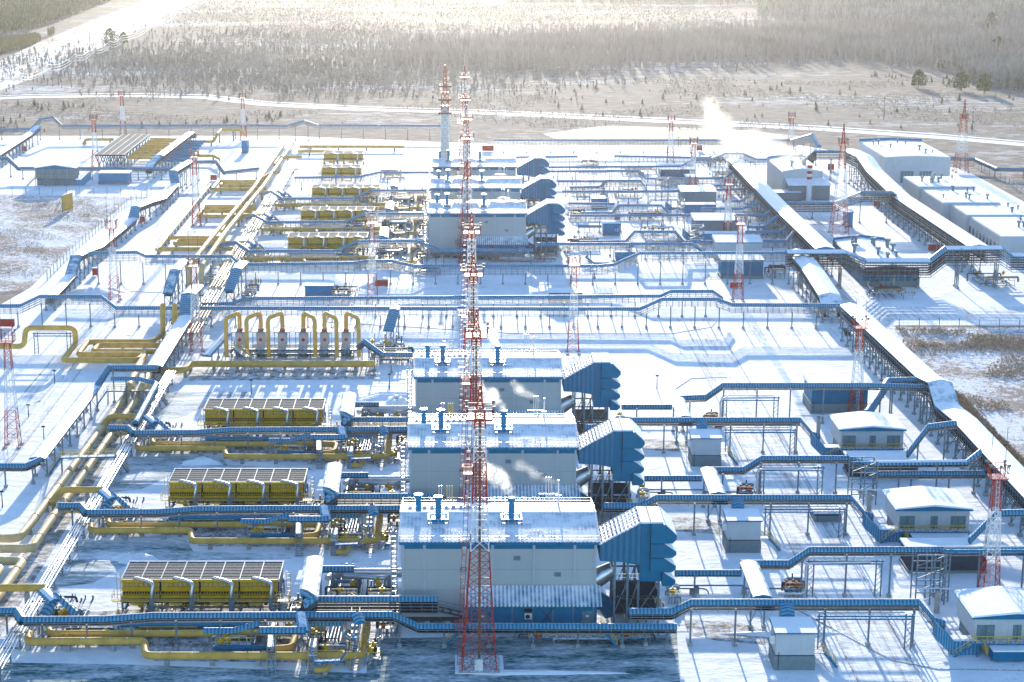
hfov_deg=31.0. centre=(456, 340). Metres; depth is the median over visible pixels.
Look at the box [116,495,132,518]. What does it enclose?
cable gallery
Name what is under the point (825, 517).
cabin
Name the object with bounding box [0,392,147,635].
trench bed
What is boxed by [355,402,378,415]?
cable gallery
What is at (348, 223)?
valve station
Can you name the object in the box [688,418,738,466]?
cabin
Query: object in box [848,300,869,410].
floodlight tower
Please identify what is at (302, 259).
gas pipe
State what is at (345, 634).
gas pipe
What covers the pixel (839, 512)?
pipe portal
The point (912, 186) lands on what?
service building
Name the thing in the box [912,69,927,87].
pine tree
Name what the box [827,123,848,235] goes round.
floodlight tower
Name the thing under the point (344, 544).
service platform
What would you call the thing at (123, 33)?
pine tree
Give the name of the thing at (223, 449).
gas pipe
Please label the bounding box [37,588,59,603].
cable gallery
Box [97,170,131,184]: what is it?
cabin
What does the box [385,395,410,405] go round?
snow bank
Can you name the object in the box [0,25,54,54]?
yellow scrub
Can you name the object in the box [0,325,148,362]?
gas pipe
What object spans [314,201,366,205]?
gas pipe
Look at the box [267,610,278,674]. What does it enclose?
crossover stairs
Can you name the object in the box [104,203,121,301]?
floodlight tower
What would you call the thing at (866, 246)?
service building
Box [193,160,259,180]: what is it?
cable gallery
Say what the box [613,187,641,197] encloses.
valve station
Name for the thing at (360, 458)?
service platform
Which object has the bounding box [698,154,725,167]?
valve station
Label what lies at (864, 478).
service scaffold
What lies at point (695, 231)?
service scaffold
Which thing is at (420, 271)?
valve station
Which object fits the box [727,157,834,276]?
roofed gallery
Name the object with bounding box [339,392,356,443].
cable gallery
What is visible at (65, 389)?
kerb
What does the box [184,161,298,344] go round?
pipe bundle
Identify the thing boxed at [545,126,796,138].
snow patch
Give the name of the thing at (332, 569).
cable gallery
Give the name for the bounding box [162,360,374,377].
gas pipe
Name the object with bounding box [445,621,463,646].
stair
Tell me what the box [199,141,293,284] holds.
gas pipe
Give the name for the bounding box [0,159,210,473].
side road
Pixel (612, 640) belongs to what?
stair
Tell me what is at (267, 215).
cable gallery
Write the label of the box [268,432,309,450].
cable gallery
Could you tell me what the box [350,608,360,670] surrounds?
crossover stairs
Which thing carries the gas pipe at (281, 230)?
on the yard ground at (666, 364)
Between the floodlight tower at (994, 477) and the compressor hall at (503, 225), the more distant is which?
the compressor hall at (503, 225)
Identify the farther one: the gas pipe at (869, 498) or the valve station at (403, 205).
the valve station at (403, 205)
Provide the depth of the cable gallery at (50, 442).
371.69 m
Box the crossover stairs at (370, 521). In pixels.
[366,513,374,552]
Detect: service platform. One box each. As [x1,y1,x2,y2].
[314,651,345,674]
[335,535,362,556]
[351,451,374,468]
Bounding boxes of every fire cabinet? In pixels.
[0,317,14,327]
[92,267,98,275]
[210,174,216,180]
[375,279,387,286]
[482,145,493,151]
[730,281,742,288]
[828,163,833,170]
[928,243,938,251]
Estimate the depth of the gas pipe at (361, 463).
357.11 m
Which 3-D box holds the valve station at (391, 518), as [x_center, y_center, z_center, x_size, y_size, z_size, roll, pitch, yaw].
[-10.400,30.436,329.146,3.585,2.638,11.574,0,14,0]
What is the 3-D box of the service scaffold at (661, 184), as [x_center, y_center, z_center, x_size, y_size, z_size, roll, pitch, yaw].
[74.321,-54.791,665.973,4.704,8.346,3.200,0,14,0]
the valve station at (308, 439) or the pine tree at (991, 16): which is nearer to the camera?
the valve station at (308, 439)
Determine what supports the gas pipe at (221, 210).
on the yard ground at (666, 364)
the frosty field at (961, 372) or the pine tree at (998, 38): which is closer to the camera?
the frosty field at (961, 372)
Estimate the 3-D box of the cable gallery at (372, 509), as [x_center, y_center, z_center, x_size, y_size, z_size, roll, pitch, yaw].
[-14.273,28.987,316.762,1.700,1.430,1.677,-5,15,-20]
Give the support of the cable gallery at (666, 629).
on the yard ground at (666, 364)
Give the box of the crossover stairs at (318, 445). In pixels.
[316,440,322,468]
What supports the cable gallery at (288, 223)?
on the yard ground at (666, 364)
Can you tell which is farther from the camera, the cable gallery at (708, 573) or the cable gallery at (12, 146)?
the cable gallery at (12, 146)
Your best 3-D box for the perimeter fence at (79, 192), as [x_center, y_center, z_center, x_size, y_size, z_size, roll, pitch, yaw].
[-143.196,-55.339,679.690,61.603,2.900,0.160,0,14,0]
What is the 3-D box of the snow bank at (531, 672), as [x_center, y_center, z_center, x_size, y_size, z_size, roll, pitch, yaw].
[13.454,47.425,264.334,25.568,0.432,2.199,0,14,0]
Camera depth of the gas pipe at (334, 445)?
367.79 m
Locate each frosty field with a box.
[0,195,142,290]
[898,327,1023,457]
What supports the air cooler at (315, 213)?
on the yard ground at (666, 364)
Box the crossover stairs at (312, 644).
[308,631,317,673]
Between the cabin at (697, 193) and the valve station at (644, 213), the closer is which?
the valve station at (644, 213)
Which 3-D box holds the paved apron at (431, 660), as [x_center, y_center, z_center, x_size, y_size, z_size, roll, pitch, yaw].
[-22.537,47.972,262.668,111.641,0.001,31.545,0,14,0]
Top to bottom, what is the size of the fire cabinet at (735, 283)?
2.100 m
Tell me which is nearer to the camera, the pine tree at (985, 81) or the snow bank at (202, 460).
the snow bank at (202, 460)
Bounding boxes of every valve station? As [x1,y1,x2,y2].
[37,593,93,636]
[56,626,119,645]
[98,495,144,526]
[114,518,167,534]
[125,597,268,612]
[138,626,203,638]
[143,421,182,445]
[153,318,183,350]
[157,439,204,452]
[169,294,206,323]
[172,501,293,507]
[185,519,240,529]
[204,259,230,285]
[208,425,320,428]
[211,631,256,651]
[219,435,265,448]
[223,622,297,640]
[230,341,356,359]
[242,278,260,301]
[247,522,285,537]
[260,514,328,531]
[274,442,307,453]
[278,196,297,207]
[283,434,344,449]
[287,593,301,610]
[291,248,364,252]
[303,626,329,645]
[309,220,371,224]
[312,495,324,504]
[313,630,347,665]
[325,563,363,595]
[326,518,347,532]
[329,282,359,295]
[334,522,363,548]
[336,256,355,260]
[338,197,377,200]
[342,438,361,452]
[343,481,375,492]
[345,226,365,230]
[350,225,383,230]
[351,441,374,463]
[353,203,370,205]
[355,201,384,205]
[357,411,385,425]
[364,636,380,665]
[366,577,395,595]
[368,244,397,254]
[368,333,413,363]
[371,248,386,254]
[376,595,400,636]
[378,527,391,549]
[379,482,404,492]
[380,168,403,178]
[382,194,407,201]
[382,216,413,228]
[387,514,399,528]
[388,446,399,463]
[389,411,403,425]
[391,226,406,237]
[393,247,406,255]
[396,425,406,445]
[397,202,410,211]
[402,194,413,202]
[410,244,425,251]
[411,258,419,263]
[411,258,440,275]
[415,229,422,237]
[416,247,427,260]
[417,194,429,200]
[418,205,424,211]
[419,220,427,229]
[422,197,430,206]
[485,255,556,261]
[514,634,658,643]
[535,245,561,254]
[567,206,584,220]
[567,233,598,245]
[572,185,593,194]
[575,419,608,434]
[576,158,606,169]
[592,492,635,511]
[609,589,665,607]
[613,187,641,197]
[615,411,625,417]
[621,163,656,174]
[627,208,661,218]
[636,482,649,501]
[637,222,674,229]
[646,236,681,251]
[658,176,679,185]
[665,575,680,603]
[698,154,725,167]
[703,409,718,416]
[712,168,733,177]
[736,480,755,493]
[741,208,768,219]
[758,221,782,234]
[764,264,787,278]
[781,573,803,596]
[865,281,914,298]
[966,268,1018,285]
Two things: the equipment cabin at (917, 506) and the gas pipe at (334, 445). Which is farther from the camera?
the gas pipe at (334, 445)
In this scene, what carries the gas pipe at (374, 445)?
on the pipe bed at (256, 450)
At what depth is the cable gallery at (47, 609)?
280.52 m
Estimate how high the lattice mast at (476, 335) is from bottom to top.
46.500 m
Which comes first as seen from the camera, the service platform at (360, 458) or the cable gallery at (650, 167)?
the service platform at (360, 458)
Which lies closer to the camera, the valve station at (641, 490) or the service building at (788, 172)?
the valve station at (641, 490)
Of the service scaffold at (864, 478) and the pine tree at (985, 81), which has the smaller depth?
the service scaffold at (864, 478)
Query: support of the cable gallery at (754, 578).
on the yard ground at (666, 364)
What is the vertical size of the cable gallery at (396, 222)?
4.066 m
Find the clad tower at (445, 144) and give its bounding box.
[438,65,451,157]
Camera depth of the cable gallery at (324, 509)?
315.54 m
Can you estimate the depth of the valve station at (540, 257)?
555.90 m
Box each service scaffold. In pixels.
[655,177,668,200]
[670,199,684,224]
[688,224,703,251]
[847,456,878,504]
[910,548,947,604]
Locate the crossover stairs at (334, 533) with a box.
[330,528,337,554]
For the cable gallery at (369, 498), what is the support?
on the yard ground at (666, 364)
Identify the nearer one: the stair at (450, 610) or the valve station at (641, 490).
the stair at (450, 610)
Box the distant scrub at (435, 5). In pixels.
[141,0,786,38]
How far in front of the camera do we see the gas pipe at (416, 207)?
647.02 m
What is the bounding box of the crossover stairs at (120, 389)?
[96,384,167,405]
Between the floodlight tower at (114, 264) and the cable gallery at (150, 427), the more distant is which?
the floodlight tower at (114, 264)
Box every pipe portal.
[32,331,72,353]
[720,395,779,416]
[724,427,796,454]
[758,464,824,493]
[763,505,846,537]
[805,557,883,596]
[816,611,914,648]
[941,546,1023,600]
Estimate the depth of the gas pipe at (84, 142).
815.45 m
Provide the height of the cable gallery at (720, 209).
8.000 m
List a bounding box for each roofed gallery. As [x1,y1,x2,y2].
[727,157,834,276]
[785,245,1023,288]
[787,248,842,322]
[840,303,1023,536]
[844,148,986,271]
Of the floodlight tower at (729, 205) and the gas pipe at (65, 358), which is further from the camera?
the floodlight tower at (729, 205)
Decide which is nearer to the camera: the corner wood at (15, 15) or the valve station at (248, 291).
the valve station at (248, 291)
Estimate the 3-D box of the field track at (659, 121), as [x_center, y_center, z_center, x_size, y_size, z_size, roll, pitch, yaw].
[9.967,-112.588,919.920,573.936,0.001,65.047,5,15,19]
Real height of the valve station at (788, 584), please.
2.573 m
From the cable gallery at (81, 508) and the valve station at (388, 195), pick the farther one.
the valve station at (388, 195)
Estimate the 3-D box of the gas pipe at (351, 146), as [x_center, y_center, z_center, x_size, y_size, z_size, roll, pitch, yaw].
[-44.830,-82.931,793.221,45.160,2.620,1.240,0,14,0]
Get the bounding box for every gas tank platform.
[846,444,901,450]
[903,526,968,537]
[981,637,1023,660]
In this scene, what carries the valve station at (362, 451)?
on the yard ground at (666, 364)
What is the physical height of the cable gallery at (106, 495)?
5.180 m
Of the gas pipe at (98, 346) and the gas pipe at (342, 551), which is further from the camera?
the gas pipe at (98, 346)
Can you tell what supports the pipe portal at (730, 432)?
on the yard ground at (666, 364)
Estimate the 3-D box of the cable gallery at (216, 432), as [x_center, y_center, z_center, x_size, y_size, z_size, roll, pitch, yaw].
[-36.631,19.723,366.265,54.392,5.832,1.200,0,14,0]
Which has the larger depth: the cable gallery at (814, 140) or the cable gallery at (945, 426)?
the cable gallery at (814, 140)
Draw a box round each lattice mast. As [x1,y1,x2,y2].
[454,354,499,672]
[455,109,476,263]
[456,65,469,157]
[457,87,471,177]
[457,91,472,200]
[458,212,481,353]
[458,229,484,417]
[459,282,488,501]
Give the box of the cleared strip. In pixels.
[0,0,198,90]
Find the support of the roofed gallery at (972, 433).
on the yard ground at (666, 364)
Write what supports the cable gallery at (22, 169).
on the yard ground at (666, 364)
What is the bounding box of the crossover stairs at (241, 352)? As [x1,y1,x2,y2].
[231,341,255,372]
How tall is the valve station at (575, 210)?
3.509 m
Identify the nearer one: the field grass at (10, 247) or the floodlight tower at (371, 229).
the floodlight tower at (371, 229)
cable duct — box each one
[75,171,90,185]
[665,201,680,209]
[682,228,694,239]
[810,432,842,454]
[862,512,899,541]
[932,619,977,654]
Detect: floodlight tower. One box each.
[0,302,23,448]
[89,101,100,166]
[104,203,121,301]
[117,91,126,134]
[186,241,204,354]
[189,140,202,226]
[238,92,246,140]
[366,197,377,301]
[565,232,581,354]
[666,114,675,162]
[688,137,698,184]
[723,177,734,230]
[730,195,747,301]
[786,112,795,149]
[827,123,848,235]
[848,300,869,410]
[951,99,969,172]
[978,427,1010,587]
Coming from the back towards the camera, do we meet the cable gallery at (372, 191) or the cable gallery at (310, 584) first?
the cable gallery at (372, 191)
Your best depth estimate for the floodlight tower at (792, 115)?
797.16 m
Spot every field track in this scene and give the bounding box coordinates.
[0,95,1023,145]
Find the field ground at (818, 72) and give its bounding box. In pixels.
[0,0,1023,326]
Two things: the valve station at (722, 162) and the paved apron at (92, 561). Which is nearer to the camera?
the paved apron at (92, 561)
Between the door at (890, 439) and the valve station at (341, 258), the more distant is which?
the valve station at (341, 258)
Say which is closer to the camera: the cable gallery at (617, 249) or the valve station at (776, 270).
the valve station at (776, 270)
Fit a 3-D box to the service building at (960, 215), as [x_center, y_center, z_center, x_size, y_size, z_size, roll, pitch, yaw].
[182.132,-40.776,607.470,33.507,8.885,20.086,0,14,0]
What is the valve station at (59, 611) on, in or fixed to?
on the yard ground at (666, 364)
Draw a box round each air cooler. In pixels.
[111,561,291,614]
[160,468,314,514]
[197,398,331,435]
[283,232,372,254]
[297,206,378,225]
[308,184,384,201]
[318,165,364,180]
[320,151,366,165]
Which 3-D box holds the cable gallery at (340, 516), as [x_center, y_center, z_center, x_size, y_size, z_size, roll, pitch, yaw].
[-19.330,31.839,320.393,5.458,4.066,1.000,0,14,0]
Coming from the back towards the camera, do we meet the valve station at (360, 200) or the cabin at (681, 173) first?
the cabin at (681, 173)
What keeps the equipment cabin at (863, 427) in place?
on the yard ground at (666, 364)
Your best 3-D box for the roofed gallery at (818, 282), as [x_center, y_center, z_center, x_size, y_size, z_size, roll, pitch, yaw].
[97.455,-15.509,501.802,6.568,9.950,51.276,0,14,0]
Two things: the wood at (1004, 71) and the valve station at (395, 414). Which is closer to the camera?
the valve station at (395, 414)
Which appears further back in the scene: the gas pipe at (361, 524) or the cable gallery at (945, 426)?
the cable gallery at (945, 426)
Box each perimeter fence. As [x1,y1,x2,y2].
[7,187,147,194]
[45,188,151,280]
[879,317,1020,329]
[959,153,1023,193]
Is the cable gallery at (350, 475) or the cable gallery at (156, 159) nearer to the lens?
the cable gallery at (350, 475)
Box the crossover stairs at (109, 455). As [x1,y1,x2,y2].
[49,449,128,474]
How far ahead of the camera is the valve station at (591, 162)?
743.21 m
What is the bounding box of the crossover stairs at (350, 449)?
[347,446,353,468]
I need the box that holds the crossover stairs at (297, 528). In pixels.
[295,514,303,556]
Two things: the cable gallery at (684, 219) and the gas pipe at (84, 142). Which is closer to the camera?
the cable gallery at (684, 219)
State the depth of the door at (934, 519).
317.26 m
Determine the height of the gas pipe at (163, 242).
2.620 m
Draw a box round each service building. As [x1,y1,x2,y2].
[766,154,830,199]
[833,234,918,285]
[859,137,950,182]
[902,173,972,201]
[920,185,1000,220]
[950,203,1023,231]
[968,215,1023,256]
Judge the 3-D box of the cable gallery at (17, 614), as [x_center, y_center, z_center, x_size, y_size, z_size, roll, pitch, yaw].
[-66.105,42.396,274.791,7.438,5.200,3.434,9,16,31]
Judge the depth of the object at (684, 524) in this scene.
325.63 m
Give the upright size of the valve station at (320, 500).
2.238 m
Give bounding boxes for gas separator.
[224,312,248,357]
[244,312,268,357]
[266,311,291,356]
[294,311,316,356]
[317,311,338,356]
[338,311,360,357]
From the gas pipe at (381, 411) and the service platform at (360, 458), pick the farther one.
the gas pipe at (381, 411)
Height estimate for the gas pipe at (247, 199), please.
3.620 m
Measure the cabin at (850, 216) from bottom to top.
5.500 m
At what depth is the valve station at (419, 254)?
560.01 m
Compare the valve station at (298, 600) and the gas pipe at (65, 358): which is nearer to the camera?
the valve station at (298, 600)
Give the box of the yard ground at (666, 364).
[0,136,1023,681]
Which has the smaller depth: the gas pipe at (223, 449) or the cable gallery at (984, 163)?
the gas pipe at (223, 449)
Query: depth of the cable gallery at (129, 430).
368.41 m
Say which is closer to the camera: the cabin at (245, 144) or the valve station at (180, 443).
the valve station at (180, 443)
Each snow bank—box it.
[63,286,128,298]
[111,551,158,564]
[144,533,160,536]
[181,456,222,465]
[360,282,388,288]
[376,481,403,492]
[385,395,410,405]
[474,669,629,675]
[603,579,670,590]
[717,631,845,636]
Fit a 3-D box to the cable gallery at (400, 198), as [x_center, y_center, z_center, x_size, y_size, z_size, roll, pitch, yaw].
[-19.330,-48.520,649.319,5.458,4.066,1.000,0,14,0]
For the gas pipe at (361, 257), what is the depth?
555.85 m
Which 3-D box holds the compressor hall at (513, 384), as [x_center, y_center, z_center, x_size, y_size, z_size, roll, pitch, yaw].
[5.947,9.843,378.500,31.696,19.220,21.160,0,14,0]
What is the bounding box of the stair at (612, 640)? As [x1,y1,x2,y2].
[600,618,617,646]
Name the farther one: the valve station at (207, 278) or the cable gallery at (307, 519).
the valve station at (207, 278)
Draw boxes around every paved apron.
[1,634,679,681]
[52,539,291,586]
[107,456,311,491]
[152,392,328,418]
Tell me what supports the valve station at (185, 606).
on the yard ground at (666, 364)
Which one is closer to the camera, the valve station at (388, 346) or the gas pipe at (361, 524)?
the gas pipe at (361, 524)
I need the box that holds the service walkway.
[225,345,358,359]
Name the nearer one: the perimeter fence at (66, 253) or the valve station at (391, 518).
the valve station at (391, 518)
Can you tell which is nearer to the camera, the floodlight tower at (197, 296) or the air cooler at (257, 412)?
the air cooler at (257, 412)
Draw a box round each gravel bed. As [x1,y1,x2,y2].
[189,369,375,379]
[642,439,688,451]
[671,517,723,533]
[684,620,769,644]
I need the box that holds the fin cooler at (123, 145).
[95,134,205,166]
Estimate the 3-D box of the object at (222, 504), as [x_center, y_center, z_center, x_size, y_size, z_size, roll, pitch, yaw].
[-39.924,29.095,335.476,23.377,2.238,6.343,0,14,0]
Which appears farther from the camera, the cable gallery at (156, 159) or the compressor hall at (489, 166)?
the cable gallery at (156, 159)
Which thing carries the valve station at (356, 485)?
on the yard ground at (666, 364)
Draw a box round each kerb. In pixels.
[0,280,147,475]
[0,356,54,421]
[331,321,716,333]
[675,377,726,388]
[691,346,858,681]
[729,346,925,681]
[800,611,1023,670]
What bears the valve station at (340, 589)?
on the yard ground at (666, 364)
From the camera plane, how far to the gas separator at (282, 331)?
441.78 m
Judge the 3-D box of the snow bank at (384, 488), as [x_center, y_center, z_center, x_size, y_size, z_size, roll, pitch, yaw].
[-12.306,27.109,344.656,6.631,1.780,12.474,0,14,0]
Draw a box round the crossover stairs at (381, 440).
[378,425,384,466]
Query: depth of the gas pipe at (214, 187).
679.89 m
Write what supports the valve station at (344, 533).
on the yard ground at (666, 364)
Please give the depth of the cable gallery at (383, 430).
363.31 m
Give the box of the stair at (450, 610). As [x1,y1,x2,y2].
[439,600,462,621]
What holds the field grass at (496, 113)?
on the field ground at (818, 72)
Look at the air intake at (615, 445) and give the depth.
324.41 m
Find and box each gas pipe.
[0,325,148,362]
[0,350,147,542]
[0,372,153,552]
[0,556,25,600]
[0,564,3,575]
[0,584,44,608]
[24,610,370,665]
[46,627,298,651]
[48,486,102,510]
[76,303,165,364]
[82,138,113,144]
[88,514,382,549]
[91,303,176,353]
[100,413,145,434]
[106,518,321,537]
[120,622,248,629]
[135,434,392,463]
[150,438,338,453]
[155,183,211,253]
[157,236,265,254]
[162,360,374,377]
[169,515,278,528]
[173,238,250,246]
[185,141,285,286]
[192,154,222,167]
[196,205,255,221]
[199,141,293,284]
[201,207,255,214]
[205,436,300,447]
[206,128,244,145]
[211,180,265,194]
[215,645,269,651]
[219,182,262,187]
[219,241,246,254]
[220,215,254,232]
[236,214,262,226]
[242,191,262,204]
[244,246,413,267]
[251,534,297,537]
[253,191,276,202]
[254,255,377,262]
[260,220,417,235]
[262,171,294,179]
[269,226,379,232]
[273,155,301,165]
[274,195,419,211]
[277,451,317,453]
[283,202,384,208]
[298,150,329,155]
[299,145,404,150]
[303,224,361,231]
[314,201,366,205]
[314,658,331,672]
[325,568,401,588]
[336,546,350,553]
[341,622,353,640]
[343,476,409,491]
[343,573,401,589]
[351,460,364,466]
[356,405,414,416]
[358,514,368,530]
[359,479,409,492]
[371,409,414,416]
[371,434,379,449]
[392,238,428,245]
[649,489,755,493]
[680,585,803,595]
[680,588,708,594]
[719,397,768,416]
[755,467,812,493]
[778,561,870,594]
[801,415,828,433]
[850,489,882,510]
[915,588,969,612]
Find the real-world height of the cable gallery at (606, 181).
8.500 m
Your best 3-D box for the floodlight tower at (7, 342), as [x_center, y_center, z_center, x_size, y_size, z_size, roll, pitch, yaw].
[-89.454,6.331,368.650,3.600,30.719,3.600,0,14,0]
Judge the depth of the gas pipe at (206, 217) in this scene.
623.90 m
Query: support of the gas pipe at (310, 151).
on the yard ground at (666, 364)
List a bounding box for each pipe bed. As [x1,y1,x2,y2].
[31,604,360,662]
[91,504,374,546]
[138,434,383,462]
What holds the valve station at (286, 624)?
on the yard ground at (666, 364)
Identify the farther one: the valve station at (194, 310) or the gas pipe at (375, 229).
the gas pipe at (375, 229)
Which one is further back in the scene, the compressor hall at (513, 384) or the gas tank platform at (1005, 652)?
the compressor hall at (513, 384)
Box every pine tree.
[101,28,118,49]
[119,31,127,42]
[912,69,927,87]
[937,60,944,67]
[951,70,970,90]
[976,73,990,93]
[983,11,997,28]
[991,36,1003,50]
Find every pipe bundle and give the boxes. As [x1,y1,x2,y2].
[0,370,176,681]
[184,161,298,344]
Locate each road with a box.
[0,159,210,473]
[328,321,849,335]
[676,319,922,681]
[789,200,907,346]
[842,306,1023,319]
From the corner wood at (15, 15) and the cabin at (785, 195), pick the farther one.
the corner wood at (15, 15)
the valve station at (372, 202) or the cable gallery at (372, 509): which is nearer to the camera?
the cable gallery at (372, 509)
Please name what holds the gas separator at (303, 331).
on the yard ground at (666, 364)
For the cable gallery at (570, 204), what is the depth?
639.17 m
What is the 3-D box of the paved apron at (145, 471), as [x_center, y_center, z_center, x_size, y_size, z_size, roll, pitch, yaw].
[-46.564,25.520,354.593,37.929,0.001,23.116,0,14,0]
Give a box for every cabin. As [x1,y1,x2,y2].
[26,161,80,185]
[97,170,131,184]
[241,138,249,152]
[304,281,334,295]
[548,288,582,302]
[590,195,607,209]
[601,220,620,235]
[614,251,636,261]
[657,163,694,176]
[677,185,716,206]
[680,202,715,213]
[684,174,697,184]
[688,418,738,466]
[690,213,738,238]
[699,231,736,245]
[712,234,763,259]
[717,255,763,278]
[722,496,780,552]
[768,601,837,669]
[774,190,801,200]
[802,374,867,413]
[810,507,842,521]
[825,411,906,454]
[842,209,853,227]
[842,451,918,478]
[879,486,973,543]
[899,538,986,572]
[953,586,1023,656]
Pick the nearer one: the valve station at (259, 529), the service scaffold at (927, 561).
the service scaffold at (927, 561)
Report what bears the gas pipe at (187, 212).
on the yard ground at (666, 364)
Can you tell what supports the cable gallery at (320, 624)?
on the yard ground at (666, 364)
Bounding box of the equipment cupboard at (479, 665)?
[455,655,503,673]
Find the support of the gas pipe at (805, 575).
on the yard ground at (666, 364)
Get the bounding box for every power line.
[20,0,201,73]
[20,2,201,76]
[21,0,213,79]
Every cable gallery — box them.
[0,116,450,140]
[0,125,41,167]
[0,156,172,179]
[0,295,845,328]
[0,456,42,487]
[0,607,26,639]
[23,611,676,648]
[29,384,100,476]
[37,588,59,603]
[39,593,59,615]
[44,160,191,310]
[57,502,89,530]
[59,596,78,615]
[87,505,400,536]
[88,251,790,284]
[94,365,157,402]
[97,489,116,501]
[100,492,116,508]
[108,425,135,448]
[111,377,154,405]
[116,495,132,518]
[132,381,158,440]
[134,426,407,454]
[142,414,158,424]
[145,132,197,177]
[145,417,158,429]
[147,284,203,386]
[159,420,171,439]
[162,259,186,305]
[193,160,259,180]
[201,290,722,316]
[202,332,230,360]
[203,620,259,651]
[205,239,533,267]
[224,260,248,305]
[241,512,288,533]
[246,212,428,237]
[247,240,257,245]
[259,626,305,665]
[262,189,430,211]
[263,213,273,227]
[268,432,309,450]
[288,516,328,549]
[294,171,432,189]
[295,611,309,632]
[299,555,323,610]
[308,622,343,642]
[310,434,344,463]
[314,596,437,636]
[319,504,331,521]
[322,462,342,504]
[322,565,354,591]
[332,514,360,535]
[335,493,439,527]
[337,426,347,439]
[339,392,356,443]
[341,472,368,488]
[348,434,372,441]
[350,417,437,446]
[351,611,365,624]
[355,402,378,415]
[356,339,412,373]
[367,504,378,515]
[378,425,388,434]
[379,227,388,258]
[383,249,399,254]
[383,305,400,341]
[385,201,394,226]
[389,221,404,228]
[390,179,398,201]
[393,197,408,202]
[493,155,577,170]
[494,133,820,165]
[535,242,702,261]
[548,159,712,180]
[548,170,733,189]
[558,180,641,194]
[562,188,745,203]
[568,202,613,211]
[569,179,646,202]
[570,209,770,231]
[578,225,601,233]
[578,230,793,258]
[580,204,671,229]
[584,417,819,453]
[585,256,608,278]
[603,494,873,535]
[614,152,766,181]
[621,404,671,416]
[628,599,945,646]
[644,475,701,493]
[670,396,691,442]
[674,570,741,596]
[678,383,927,423]
[700,466,725,522]
[701,200,758,222]
[711,184,734,197]
[714,455,987,493]
[725,192,753,212]
[740,546,1023,596]
[740,560,772,628]
[745,225,786,242]
[746,215,778,239]
[785,191,896,222]
[807,150,847,180]
[846,448,981,493]
[864,377,920,413]
[906,420,956,469]
[949,156,1023,177]
[968,509,1023,568]
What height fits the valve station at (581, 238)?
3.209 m
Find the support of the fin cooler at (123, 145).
on the yard ground at (666, 364)
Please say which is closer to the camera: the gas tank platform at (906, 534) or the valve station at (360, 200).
the gas tank platform at (906, 534)
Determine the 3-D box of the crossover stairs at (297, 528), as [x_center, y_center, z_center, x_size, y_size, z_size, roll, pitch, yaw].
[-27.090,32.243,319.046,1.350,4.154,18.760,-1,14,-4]
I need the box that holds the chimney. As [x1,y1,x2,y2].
[806,165,813,200]
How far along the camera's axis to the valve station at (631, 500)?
332.98 m
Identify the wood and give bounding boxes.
[0,0,109,34]
[0,20,708,102]
[288,12,1023,79]
[510,0,1023,25]
[952,45,1023,90]
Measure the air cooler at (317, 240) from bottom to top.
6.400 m
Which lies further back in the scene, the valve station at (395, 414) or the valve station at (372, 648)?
the valve station at (395, 414)
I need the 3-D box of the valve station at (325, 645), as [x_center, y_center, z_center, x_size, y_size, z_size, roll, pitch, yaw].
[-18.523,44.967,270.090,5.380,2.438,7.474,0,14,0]
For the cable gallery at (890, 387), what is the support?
on the yard ground at (666, 364)
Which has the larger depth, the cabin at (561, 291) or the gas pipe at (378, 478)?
the cabin at (561, 291)
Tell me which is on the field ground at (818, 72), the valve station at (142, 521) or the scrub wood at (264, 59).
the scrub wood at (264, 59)
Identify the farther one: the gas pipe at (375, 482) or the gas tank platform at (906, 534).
the gas pipe at (375, 482)
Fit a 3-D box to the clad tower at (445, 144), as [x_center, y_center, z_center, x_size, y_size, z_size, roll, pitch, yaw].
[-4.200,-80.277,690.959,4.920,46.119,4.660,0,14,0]
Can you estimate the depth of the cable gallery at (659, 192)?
658.60 m
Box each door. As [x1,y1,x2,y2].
[842,436,855,446]
[869,436,875,446]
[887,436,899,446]
[899,516,914,527]
[930,516,937,527]
[950,516,965,527]
[976,625,994,638]
[1012,625,1021,638]
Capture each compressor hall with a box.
[391,477,601,624]
[400,396,579,501]
[407,334,564,425]
[424,189,527,257]
[426,166,521,224]
[428,147,516,202]
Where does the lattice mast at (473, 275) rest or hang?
on the yard ground at (666, 364)
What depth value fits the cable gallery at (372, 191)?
643.14 m
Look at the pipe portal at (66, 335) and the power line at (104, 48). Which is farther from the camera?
the power line at (104, 48)
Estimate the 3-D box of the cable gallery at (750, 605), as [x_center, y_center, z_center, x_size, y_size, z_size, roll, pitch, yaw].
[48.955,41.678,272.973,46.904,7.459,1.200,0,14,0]
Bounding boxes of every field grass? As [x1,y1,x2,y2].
[0,77,1023,132]
[0,201,119,276]
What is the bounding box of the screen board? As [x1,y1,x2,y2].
[54,193,72,212]
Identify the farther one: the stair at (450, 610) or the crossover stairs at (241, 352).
the crossover stairs at (241, 352)
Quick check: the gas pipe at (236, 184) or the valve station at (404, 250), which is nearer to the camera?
the valve station at (404, 250)
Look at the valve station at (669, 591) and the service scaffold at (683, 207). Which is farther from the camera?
the service scaffold at (683, 207)
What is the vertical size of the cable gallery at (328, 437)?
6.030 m
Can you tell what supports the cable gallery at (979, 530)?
on the yard ground at (666, 364)
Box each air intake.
[517,154,549,202]
[520,175,556,227]
[526,199,564,256]
[561,352,620,433]
[576,418,644,521]
[596,506,676,622]
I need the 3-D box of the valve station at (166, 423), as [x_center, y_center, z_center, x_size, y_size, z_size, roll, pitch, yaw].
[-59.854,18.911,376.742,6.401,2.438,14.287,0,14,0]
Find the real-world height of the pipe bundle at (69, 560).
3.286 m

